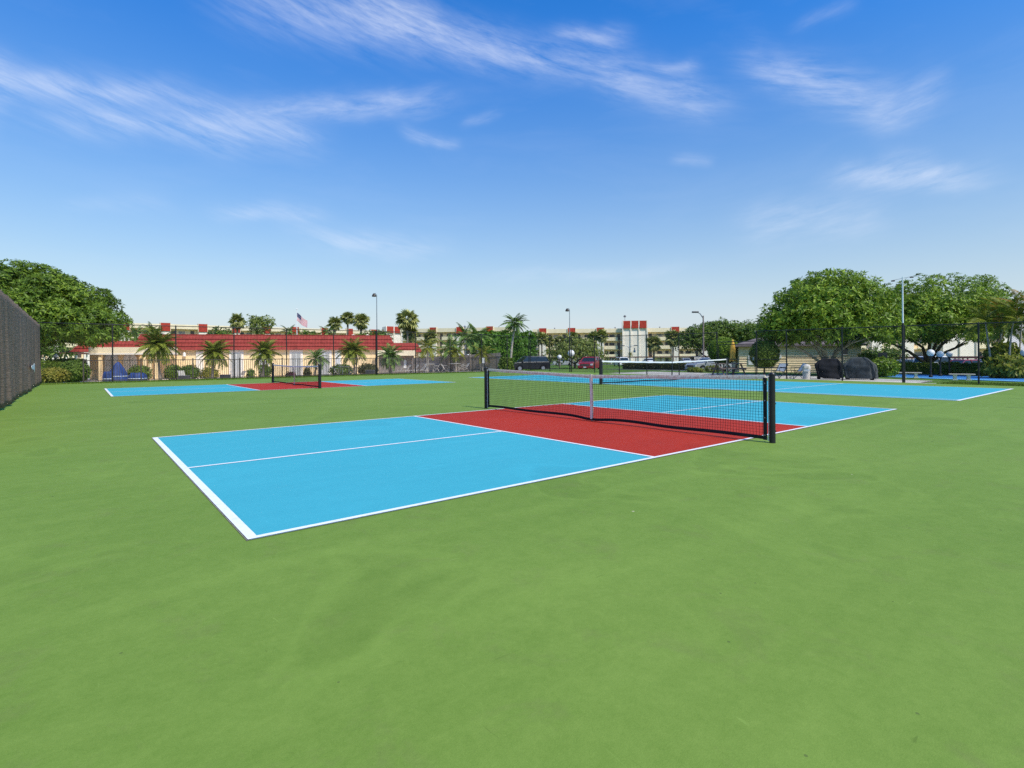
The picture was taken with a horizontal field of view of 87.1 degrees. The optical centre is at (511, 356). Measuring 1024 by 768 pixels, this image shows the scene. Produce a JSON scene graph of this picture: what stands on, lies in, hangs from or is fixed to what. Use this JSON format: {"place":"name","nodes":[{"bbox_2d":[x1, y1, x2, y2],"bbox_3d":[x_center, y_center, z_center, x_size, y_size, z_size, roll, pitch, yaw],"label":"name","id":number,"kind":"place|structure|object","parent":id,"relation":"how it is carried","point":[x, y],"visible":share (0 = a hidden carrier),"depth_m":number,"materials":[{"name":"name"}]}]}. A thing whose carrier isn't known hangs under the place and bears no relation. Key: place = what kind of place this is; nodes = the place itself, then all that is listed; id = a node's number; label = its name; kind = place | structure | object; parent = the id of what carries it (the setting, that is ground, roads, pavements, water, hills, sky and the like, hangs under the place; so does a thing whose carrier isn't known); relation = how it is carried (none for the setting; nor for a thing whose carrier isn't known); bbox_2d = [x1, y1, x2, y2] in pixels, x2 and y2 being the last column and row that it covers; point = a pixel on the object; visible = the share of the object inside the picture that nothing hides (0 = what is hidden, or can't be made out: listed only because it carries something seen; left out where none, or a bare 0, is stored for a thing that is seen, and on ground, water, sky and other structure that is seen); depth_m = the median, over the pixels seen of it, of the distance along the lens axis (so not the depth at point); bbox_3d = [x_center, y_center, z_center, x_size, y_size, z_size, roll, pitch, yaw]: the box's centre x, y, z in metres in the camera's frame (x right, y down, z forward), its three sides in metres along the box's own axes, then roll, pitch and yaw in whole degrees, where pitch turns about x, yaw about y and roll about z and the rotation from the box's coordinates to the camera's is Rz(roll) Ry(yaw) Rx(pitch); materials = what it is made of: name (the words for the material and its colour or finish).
{"place":"outdoors","nodes":[
{"label":"outdoors","id":0,"kind":"place"},
{"bbox_2d":[41,322,401,365],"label":"apartment building","id":1,"kind":"structure","parent":0,"point":[179,330],"depth_m":154.61,"materials":[{"name":"white paint"}]},
{"bbox_2d":[75,371,473,381],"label":"pool deck","id":2,"kind":"structure","parent":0,"point":[245,377],"depth_m":48.85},
{"bbox_2d":[134,326,182,379],"bbox_3d":[-25.585,-0.191,38.999,3.026,4.059,3.297,0,0,-39],"label":"date palm","id":3,"kind":"object","parent":2,"relation":"on","point":[161,341],"visible":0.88,"depth_m":38.64,"materials":[{"name":"green plant"}]},
{"bbox_2d":[412,353,501,372],"bbox_3d":[-5.855,0.781,54.964,11.424,2.209,0.154,0,0,32],"label":"board fence","id":4,"kind":"object","parent":2,"relation":"on","point":[491,363],"visible":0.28,"depth_m":54.63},
{"bbox_2d":[40,370,534,384],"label":"grass","id":5,"kind":"structure","parent":0,"point":[198,379],"depth_m":32.00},
{"bbox_2d":[400,326,506,357],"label":"apartment building","id":6,"kind":"structure","parent":0,"point":[445,335],"depth_m":176.92,"materials":[{"name":"white paint"}]},
{"bbox_2d":[0,371,1023,767],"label":"court pavement","id":7,"kind":"structure","parent":0,"point":[848,593],"depth_m":2.73,"materials":[{"name":"green paint"}]},
{"bbox_2d":[0,290,41,407],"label":"windscreen fence","id":8,"kind":"object","parent":7,"relation":"on","point":[20,368],"visible":0.99,"depth_m":16.64,"materials":[{"name":"fabric"}]},
{"bbox_2d":[105,379,450,396],"bbox_3d":[-9.828,1.297,24.236,13.446,0.004,6.116,0,0,-39],"label":"pickleball court","id":9,"kind":"object","parent":7,"relation":"on","point":[134,391],"visible":0.93,"depth_m":22.93,"materials":[{"name":"blue paint"}]},
{"bbox_2d":[271,363,320,388],"bbox_3d":[-9.832,0.813,24.250,0.127,0.980,6.827,0,0,-39],"label":"pickleball net","id":10,"kind":"object","parent":9,"relation":"on","point":[290,368],"visible":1,"depth_m":23.80,"materials":[{"name":"black fabric"}]},
{"bbox_2d":[152,395,896,540],"bbox_3d":[1.517,1.228,10.249,13.446,0.004,6.116,0,0,-39],"label":"pickleball court","id":11,"kind":"object","parent":7,"relation":"on","point":[251,484],"visible":0.92,"depth_m":7.01,"materials":[{"name":"blue paint"}]},
{"bbox_2d":[484,367,775,442],"bbox_3d":[1.537,0.738,10.264,0.126,0.992,6.928,0,0,-39],"label":"pickleball net","id":12,"kind":"object","parent":11,"relation":"on","point":[771,438],"visible":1,"depth_m":9.16,"materials":[{"name":"black fabric"}]},
{"bbox_2d":[469,375,1010,400],"bbox_3d":[7.432,1.191,25.386,7.400,0.004,22.950,0,0,-39],"label":"tennis court","id":13,"kind":"object","parent":7,"relation":"on","point":[923,392],"visible":0.78,"depth_m":19.82,"materials":[{"name":"blue paint"}]},
{"bbox_2d":[599,358,728,384],"bbox_3d":[7.855,0.650,26.468,10.490,1.090,0.110,0,0,-39],"label":"tennis net","id":14,"kind":"object","parent":13,"relation":"on","point":[697,364],"visible":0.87,"depth_m":26.18,"materials":[{"name":"black fabric"}]},
{"bbox_2d":[756,321,1023,383],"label":"chain link fence","id":15,"kind":"object","parent":7,"relation":"on","point":[977,334],"visible":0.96,"depth_m":24.32,"materials":[{"name":"metal"}]},
{"bbox_2d":[718,341,755,374],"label":"chain link gate","id":16,"kind":"structure","parent":15,"relation":"attached to","point":[737,354],"depth_m":30.37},
{"bbox_2d":[0,0,1023,349],"label":"sky","id":17,"kind":"structure","parent":0,"point":[192,162],"materials":[{"name":"blue"}]},
{"bbox_2d":[70,362,1023,383],"bbox_3d":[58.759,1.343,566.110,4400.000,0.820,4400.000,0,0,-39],"label":"ground","id":18,"kind":"structure","parent":0,"point":[610,370],"depth_m":41.29,"materials":[{"name":"grey concrete"}]},
{"bbox_2d":[40,359,63,369],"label":"hedge","id":19,"kind":"object","parent":18,"relation":"on","point":[48,364],"visible":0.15,"depth_m":38.24,"materials":[{"name":"green plant"}]},
{"bbox_2d":[41,366,71,382],"bbox_3d":[-26.037,1.117,30.578,1.719,1.116,1.750,0,0,-39],"label":"bush","id":20,"kind":"object","parent":18,"relation":"on","point":[52,377],"visible":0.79,"depth_m":30.24,"materials":[{"name":"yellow plant"}]},
{"bbox_2d":[40,342,78,363],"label":"background tree","id":21,"kind":"object","parent":18,"relation":"on","point":[55,349],"visible":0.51,"depth_m":61.83,"materials":[{"name":"green plant"}]},
{"bbox_2d":[48,357,88,380],"bbox_3d":[-42.130,1.314,50.971,1.921,2.521,3.254,0,0,42],"label":"hedge","id":22,"kind":"object","parent":18,"relation":"on","point":[61,360],"visible":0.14,"depth_m":50.84,"materials":[{"name":"green plant"}]},
{"bbox_2d":[0,259,138,350],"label":"shade tree","id":23,"kind":"object","parent":18,"relation":"on","point":[42,294],"visible":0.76,"depth_m":39.35,"materials":[{"name":"green plant"}]},
{"bbox_2d":[57,358,91,381],"bbox_3d":[-26.896,0.907,32.992,1.805,1.595,1.850,0,0,-39],"label":"bush","id":24,"kind":"object","parent":18,"relation":"on","point":[77,365],"visible":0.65,"depth_m":32.66,"materials":[{"name":"green plant"}]},
{"bbox_2d":[110,362,128,380],"bbox_3d":[-25.993,1.002,35.520,1.377,1.268,1.079,0,0,-36],"label":"covered furniture","id":25,"kind":"object","parent":18,"relation":"on","point":[117,373],"visible":0.55,"depth_m":35.31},
{"bbox_2d":[128,364,152,378],"bbox_3d":[-34.575,1.588,50.040,2.070,1.795,2.064,0,0,-39],"label":"bush","id":26,"kind":"object","parent":18,"relation":"on","point":[135,370],"visible":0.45,"depth_m":49.65,"materials":[{"name":"green plant"}]},
{"bbox_2d":[163,364,179,379],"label":"bush","id":27,"kind":"object","parent":18,"relation":"on","point":[170,368],"visible":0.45,"depth_m":51.44,"materials":[{"name":"green plant"}]},
{"bbox_2d":[179,364,199,378],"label":"bush","id":28,"kind":"object","parent":18,"relation":"on","point":[196,370],"visible":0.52,"depth_m":51.59,"materials":[{"name":"green plant"}]},
{"bbox_2d":[198,367,220,378],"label":"bush","id":29,"kind":"object","parent":18,"relation":"on","point":[216,373],"visible":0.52,"depth_m":49.52,"materials":[{"name":"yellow plant"}]},
{"bbox_2d":[195,339,232,376],"bbox_3d":[-22.600,0.264,41.041,2.754,3.101,2.844,0,0,-22],"label":"date palm","id":30,"kind":"object","parent":18,"relation":"on","point":[218,348],"visible":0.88,"depth_m":40.71,"materials":[{"name":"green plant"}]},
{"bbox_2d":[208,326,232,333],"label":"background tree","id":31,"kind":"object","parent":18,"relation":"on","point":[225,331],"visible":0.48,"depth_m":83.51,"materials":[{"name":"green plant"}]},
{"bbox_2d":[228,313,245,333],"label":"fan palm","id":32,"kind":"object","parent":18,"relation":"on","point":[236,320],"visible":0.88,"depth_m":95.47,"materials":[{"name":"green plant"}]},
{"bbox_2d":[69,334,420,379],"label":"clubhouse","id":33,"kind":"structure","parent":18,"relation":"on","point":[301,350],"depth_m":57.88,"materials":[{"name":"paint"}]},
{"bbox_2d":[243,314,276,334],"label":"background tree","id":34,"kind":"object","parent":18,"relation":"on","point":[254,322],"visible":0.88,"depth_m":91.43,"materials":[{"name":"green plant"}]},
{"bbox_2d":[247,337,284,375],"bbox_3d":[-19.867,0.127,43.036,3.110,3.316,2.705,0,0,16],"label":"date palm","id":35,"kind":"object","parent":18,"relation":"on","point":[266,349],"visible":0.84,"depth_m":42.70,"materials":[{"name":"green plant"}]},
{"bbox_2d":[36,321,528,383],"bbox_3d":[-10.957,-0.200,36.486,31.974,3.180,0.070,0,0,-39],"label":"chain link fence","id":36,"kind":"object","parent":18,"relation":"on","point":[233,361],"visible":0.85,"depth_m":33.21,"materials":[{"name":"metal"}]},
{"bbox_2d":[83,356,496,381],"bbox_3d":[-11.930,0.751,37.142,27.673,1.410,0.071,0,0,-40],"label":"picket fence","id":37,"kind":"object","parent":18,"relation":"on","point":[328,374],"visible":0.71,"depth_m":33.83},
{"bbox_2d":[296,308,307,328],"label":"flagpole","id":38,"kind":"object","parent":18,"relation":"on","point":[301,320],"visible":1,"depth_m":71.99,"materials":[{"name":"white metal"}]},
{"bbox_2d":[305,348,329,374],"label":"date palm","id":39,"kind":"object","parent":18,"relation":"on","point":[318,353],"visible":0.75,"depth_m":44.86,"materials":[{"name":"green plant"}]},
{"bbox_2d":[326,316,342,334],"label":"fan palm","id":40,"kind":"object","parent":18,"relation":"on","point":[333,322],"visible":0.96,"depth_m":91.57,"materials":[{"name":"green plant"}]},
{"bbox_2d":[327,364,352,374],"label":"bush","id":41,"kind":"object","parent":18,"relation":"on","point":[343,370],"visible":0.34,"depth_m":53.38,"materials":[{"name":"green plant"}]},
{"bbox_2d":[339,311,353,334],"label":"fan palm","id":42,"kind":"object","parent":18,"relation":"on","point":[349,316],"visible":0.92,"depth_m":92.56,"materials":[{"name":"green plant"}]},
{"bbox_2d":[335,337,371,374],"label":"date palm","id":43,"kind":"object","parent":18,"relation":"on","point":[348,354],"visible":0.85,"depth_m":45.18,"materials":[{"name":"green plant"}]},
{"bbox_2d":[352,313,369,331],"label":"fan palm","id":44,"kind":"object","parent":18,"relation":"on","point":[360,322],"visible":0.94,"depth_m":91.54,"materials":[{"name":"green plant"}]},
{"bbox_2d":[357,363,376,372],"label":"bush","id":45,"kind":"object","parent":18,"relation":"on","point":[365,368],"visible":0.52,"depth_m":53.36,"materials":[{"name":"green plant"}]},
{"bbox_2d":[372,293,377,374],"bbox_3d":[-9.581,-1.524,37.515,0.337,5.750,0.310,0,0,-39],"label":"light pole","id":46,"kind":"object","parent":18,"relation":"on","point":[374,294],"visible":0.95,"depth_m":37.48,"materials":[{"name":"brown metal"}]},
{"bbox_2d":[374,343,405,372],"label":"date palm","id":47,"kind":"object","parent":18,"relation":"on","point":[389,352],"visible":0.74,"depth_m":46.23,"materials":[{"name":"green plant"}]},
{"bbox_2d":[396,308,419,341],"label":"fan palm","id":48,"kind":"object","parent":18,"relation":"on","point":[408,324],"visible":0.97,"depth_m":79.51,"materials":[{"name":"green plant"}]},
{"bbox_2d":[402,326,418,342],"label":"fan palm","id":49,"kind":"object","parent":18,"relation":"on","point":[410,337],"visible":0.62,"depth_m":81.44,"materials":[{"name":"green plant"}]},
{"bbox_2d":[412,338,439,371],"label":"feather palm","id":50,"kind":"object","parent":18,"relation":"on","point":[427,349],"visible":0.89,"depth_m":51.94,"materials":[{"name":"green plant"}]},
{"bbox_2d":[423,328,437,356],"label":"fan palm","id":51,"kind":"object","parent":18,"relation":"on","point":[433,334],"visible":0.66,"depth_m":83.63,"materials":[{"name":"green plant"}]},
{"bbox_2d":[434,334,468,370],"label":"feather palm","id":52,"kind":"object","parent":18,"relation":"on","point":[448,345],"visible":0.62,"depth_m":54.80,"materials":[{"name":"green plant"}]},
{"bbox_2d":[446,344,465,371],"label":"feather palm","id":53,"kind":"object","parent":18,"relation":"on","point":[457,353],"visible":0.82,"depth_m":53.83,"materials":[{"name":"green plant"}]},
{"bbox_2d":[453,322,483,354],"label":"feather palm","id":54,"kind":"object","parent":18,"relation":"on","point":[469,334],"visible":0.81,"depth_m":61.88,"materials":[{"name":"green plant"}]},
{"bbox_2d":[461,321,492,352],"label":"feather palm","id":55,"kind":"object","parent":18,"relation":"on","point":[473,329],"visible":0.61,"depth_m":63.78,"materials":[{"name":"green plant"}]},
{"bbox_2d":[471,345,495,369],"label":"feather palm","id":56,"kind":"object","parent":18,"relation":"on","point":[483,352],"visible":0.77,"depth_m":51.87,"materials":[{"name":"green plant"}]},
{"bbox_2d":[470,330,538,369],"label":"hedge","id":57,"kind":"object","parent":18,"relation":"on","point":[525,342],"visible":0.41,"depth_m":74.94,"materials":[{"name":"green plant"}]},
{"bbox_2d":[498,357,513,369],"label":"bush","id":58,"kind":"object","parent":18,"relation":"on","point":[501,363],"visible":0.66,"depth_m":50.96,"materials":[{"name":"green plant"}]},
{"bbox_2d":[500,313,529,356],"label":"coconut palm","id":59,"kind":"object","parent":18,"relation":"on","point":[512,327],"visible":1,"depth_m":61.72,"materials":[{"name":"green plant"}]},
{"bbox_2d":[537,332,548,355],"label":"fan palm","id":60,"kind":"object","parent":18,"relation":"on","point":[540,335],"visible":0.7,"depth_m":103.86,"materials":[{"name":"green plant"}]},
{"bbox_2d":[541,335,608,367],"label":"spreading tree","id":61,"kind":"object","parent":18,"relation":"on","point":[565,347],"visible":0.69,"depth_m":90.44,"materials":[{"name":"green plant"}]},
{"bbox_2d":[594,328,607,357],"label":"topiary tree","id":62,"kind":"object","parent":18,"relation":"on","point":[599,332],"visible":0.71,"depth_m":103.52,"materials":[{"name":"green plant"}]},
{"bbox_2d":[530,332,717,374],"bbox_3d":[6.785,-0.195,39.029,0.073,2.952,18.423,0,0,-35],"label":"chain link fence","id":63,"kind":"object","parent":18,"relation":"on","point":[619,372],"visible":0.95,"depth_m":37.51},
{"bbox_2d":[573,356,707,363],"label":"carport","id":64,"kind":"object","parent":18,"relation":"on","point":[660,357],"visible":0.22,"depth_m":136.20,"materials":[{"name":"white paint"}]},
{"bbox_2d":[621,363,686,369],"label":"hedge","id":65,"kind":"object","parent":18,"relation":"on","point":[639,366],"visible":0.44,"depth_m":79.56,"materials":[{"name":"green plant"}]},
{"bbox_2d":[644,335,663,361],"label":"topiary tree","id":66,"kind":"object","parent":18,"relation":"on","point":[655,344],"visible":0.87,"depth_m":87.58,"materials":[{"name":"green plant"}]},
{"bbox_2d":[664,329,678,361],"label":"fan palm","id":67,"kind":"object","parent":18,"relation":"on","point":[674,333],"visible":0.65,"depth_m":85.69,"materials":[{"name":"green plant"}]},
{"bbox_2d":[672,317,755,357],"bbox_3d":[25.803,-1.442,66.287,13.596,6.953,8.587,0,0,-39],"label":"background tree","id":68,"kind":"object","parent":18,"relation":"on","point":[724,328],"visible":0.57,"depth_m":64.13,"materials":[{"name":"green plant"}]},
{"bbox_2d":[707,337,737,371],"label":"topiary tree","id":69,"kind":"object","parent":18,"relation":"on","point":[721,340],"visible":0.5,"depth_m":45.31,"materials":[{"name":"green plant"}]},
{"bbox_2d":[730,321,763,342],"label":"background tree","id":70,"kind":"object","parent":18,"relation":"on","point":[746,330],"visible":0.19,"depth_m":61.10,"materials":[{"name":"green plant"}]},
{"bbox_2d":[749,339,779,375],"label":"topiary tree","id":71,"kind":"object","parent":18,"relation":"on","point":[764,349],"visible":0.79,"depth_m":32.00,"materials":[{"name":"green plant"}]},
{"bbox_2d":[754,267,915,361],"bbox_3d":[19.531,-2.175,33.086,9.114,6.856,7.924,0,0,-39],"label":"tree","id":72,"kind":"object","parent":18,"relation":"on","point":[837,300],"visible":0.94,"depth_m":31.25,"materials":[{"name":"green plant"}]},
{"bbox_2d":[861,344,908,360],"bbox_3d":[35.580,0.358,52.010,5.225,3.230,4.038,0,0,-14],"label":"bush","id":73,"kind":"object","parent":18,"relation":"on","point":[894,353],"visible":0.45,"depth_m":51.23,"materials":[{"name":"green plant"}]},
{"bbox_2d":[871,355,900,376],"bbox_3d":[20.980,0.624,30.480,1.714,1.380,1.860,0,0,-39],"label":"bush","id":74,"kind":"object","parent":18,"relation":"on","point":[887,363],"visible":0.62,"depth_m":30.01,"materials":[{"name":"green plant"}]},
{"bbox_2d":[926,349,934,376],"bbox_3d":[22.557,0.406,29.000,0.364,1.558,0.359,0,0,-39],"label":"globe lamp","id":75,"kind":"object","parent":18,"relation":"on","point":[929,354],"visible":0.77,"depth_m":28.96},
{"bbox_2d":[880,361,987,375],"bbox_3d":[27.924,0.816,32.504,1.461,1.128,9.786,0,0,-42],"label":"hedge","id":76,"kind":"object","parent":18,"relation":"on","point":[924,368],"visible":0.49,"depth_m":33.31,"materials":[{"name":"green plant"}]},
{"bbox_2d":[873,272,1012,362],"bbox_3d":[28.666,-2.150,36.283,9.880,7.110,8.019,0,0,-39],"label":"shade tree","id":77,"kind":"object","parent":18,"relation":"on","point":[924,305],"visible":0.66,"depth_m":34.42,"materials":[{"name":"green plant"}]},
{"bbox_2d":[891,374,1023,381],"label":"shuffleboard court","id":78,"kind":"object","parent":18,"relation":"on","point":[962,377],"visible":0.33,"depth_m":28.59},
{"bbox_2d":[936,381,1023,385],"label":"grass","id":79,"kind":"structure","parent":18,"relation":"on","point":[994,384],"depth_m":21.76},
{"bbox_2d":[948,298,1019,356],"bbox_3d":[26.410,-0.958,29.967,3.039,4.405,3.112,0,0,18],"label":"areca palm","id":80,"kind":"object","parent":18,"relation":"on","point":[980,312],"visible":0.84,"depth_m":29.86,"materials":[{"name":"green plant"}]},
{"bbox_2d":[963,278,1018,347],"bbox_3d":[40.791,-2.391,46.061,4.458,8.667,4.203,0,0,-39],"label":"background tree","id":81,"kind":"object","parent":18,"relation":"on","point":[991,331],"visible":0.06,"depth_m":45.47,"materials":[{"name":"green plant"}]},
{"bbox_2d":[976,354,1023,378],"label":"bush","id":82,"kind":"object","parent":18,"relation":"on","point":[1017,366],"visible":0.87,"depth_m":27.17,"materials":[{"name":"green plant"}]},
{"bbox_2d":[976,298,1023,353],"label":"areca palm","id":83,"kind":"object","parent":18,"relation":"on","point":[998,319],"visible":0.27,"depth_m":31.05,"materials":[{"name":"green plant"}]},
{"bbox_2d":[980,339,1021,371],"bbox_3d":[28.281,0.259,30.985,2.246,2.582,2.160,0,0,-39],"label":"bush","id":84,"kind":"object","parent":18,"relation":"on","point":[997,349],"visible":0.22,"depth_m":30.68,"materials":[{"name":"green plant"}]},
{"bbox_2d":[980,318,1023,345],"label":"areca palm","id":85,"kind":"object","parent":18,"relation":"on","point":[1018,331],"visible":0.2,"depth_m":31.83,"materials":[{"name":"green plant"}]},
{"bbox_2d":[982,291,1023,365],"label":"areca palm","id":86,"kind":"object","parent":18,"relation":"on","point":[1007,310],"visible":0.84,"depth_m":28.93,"materials":[{"name":"green plant"}]},
{"bbox_2d":[995,301,1023,337],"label":"areca palm","id":87,"kind":"object","parent":18,"relation":"on","point":[1017,324],"visible":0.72,"depth_m":29.17,"materials":[{"name":"green plant"}]},
{"bbox_2d":[996,289,1023,354],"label":"areca palm","id":88,"kind":"object","parent":18,"relation":"on","point":[1013,291],"visible":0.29,"depth_m":30.71,"materials":[{"name":"green plant"}]},
{"bbox_2d":[532,315,709,362],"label":"apartment building","id":89,"kind":"structure","parent":0,"point":[630,327],"depth_m":168.16,"materials":[{"name":"white paint"}]},
{"bbox_2d":[536,369,731,371],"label":"parking lot","id":90,"kind":"structure","parent":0,"point":[630,369],"depth_m":72.47,"materials":[{"name":"asphalt"}]},
{"bbox_2d":[515,356,549,369],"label":"parked car","id":91,"kind":"object","parent":90,"relation":"on","point":[542,361],"visible":0.65,"depth_m":65.30,"materials":[{"name":"black paint"}]},
{"bbox_2d":[577,357,599,368],"bbox_3d":[8.970,0.799,61.994,2.162,1.520,4.214,0,0,24],"label":"parked car","id":92,"kind":"object","parent":90,"relation":"on","point":[585,364],"visible":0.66,"depth_m":60.85,"materials":[{"name":"red paint"}]},
{"bbox_2d":[685,358,731,371],"bbox_3d":[19.847,0.846,53.998,4.714,1.450,2.202,0,0,-16],"label":"parked car","id":93,"kind":"object","parent":90,"relation":"on","point":[704,363],"visible":0.16,"depth_m":53.23,"materials":[{"name":"grey paint"}]},
{"bbox_2d":[618,372,927,382],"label":"concrete terrace","id":94,"kind":"structure","parent":0,"point":[815,378],"depth_m":29.51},
{"bbox_2d":[711,363,747,374],"bbox_3d":[13.681,0.813,34.000,1.900,0.752,1.750,0,0,-8],"label":"picnic table","id":95,"kind":"object","parent":94,"relation":"on","point":[722,369],"visible":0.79,"depth_m":33.62,"materials":[{"name":"grey wood"}]},
{"bbox_2d":[729,339,736,373],"bbox_3d":[14.561,0.030,35.500,0.500,2.307,0.487,0,0,-39],"label":"closed umbrella","id":96,"kind":"object","parent":94,"relation":"on","point":[733,351],"visible":0.82,"depth_m":35.39,"materials":[{"name":"yellow fabric"}]},
{"bbox_2d":[771,363,787,378],"bbox_3d":[14.200,0.783,28.610,0.688,0.803,0.592,0,0,-20],"label":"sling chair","id":97,"kind":"object","parent":94,"relation":"on","point":[782,366],"visible":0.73,"depth_m":28.61,"materials":[{"name":"fabric"}]},
{"bbox_2d":[731,338,867,373],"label":"shed","id":98,"kind":"structure","parent":94,"relation":"on","point":[797,362],"depth_m":42.81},
{"bbox_2d":[802,364,810,378],"bbox_3d":[15.096,0.783,27.594,0.410,0.770,0.417,0,0,29],"label":"litter bin","id":99,"kind":"object","parent":94,"relation":"on","point":[805,371],"visible":0.95,"depth_m":27.45,"materials":[{"name":"white paint"}]},
{"bbox_2d":[815,358,843,379],"bbox_3d":[16.059,0.632,27.293,1.238,1.060,0.821,0,0,25],"label":"covered grill","id":100,"kind":"object","parent":94,"relation":"on","point":[827,370],"visible":0.82,"depth_m":27.00,"materials":[{"name":"black fabric"}]},
{"bbox_2d":[843,357,878,379],"bbox_3d":[17.197,0.599,26.586,1.480,1.112,0.818,0,0,41],"label":"covered grill","id":101,"kind":"object","parent":94,"relation":"on","point":[862,362],"visible":0.88,"depth_m":26.34,"materials":[{"name":"black fabric"}]},
{"bbox_2d":[891,276,913,382],"bbox_3d":[17.154,-1.163,23.639,0.940,4.701,0.081,0,0,0],"label":"light pole","id":102,"kind":"object","parent":94,"relation":"on","point":[902,329],"visible":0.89,"depth_m":23.62,"materials":[{"name":"white metal"}]},
{"bbox_2d":[861,314,1014,358],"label":"apartment building","id":103,"kind":"structure","parent":0,"point":[947,346],"depth_m":102.04,"materials":[{"name":"white paint"}]},
{"bbox_2d":[895,356,982,358],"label":"carport","id":104,"kind":"object","parent":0,"point":[956,357],"visible":0.08,"depth_m":71.60,"materials":[{"name":"white paint"}]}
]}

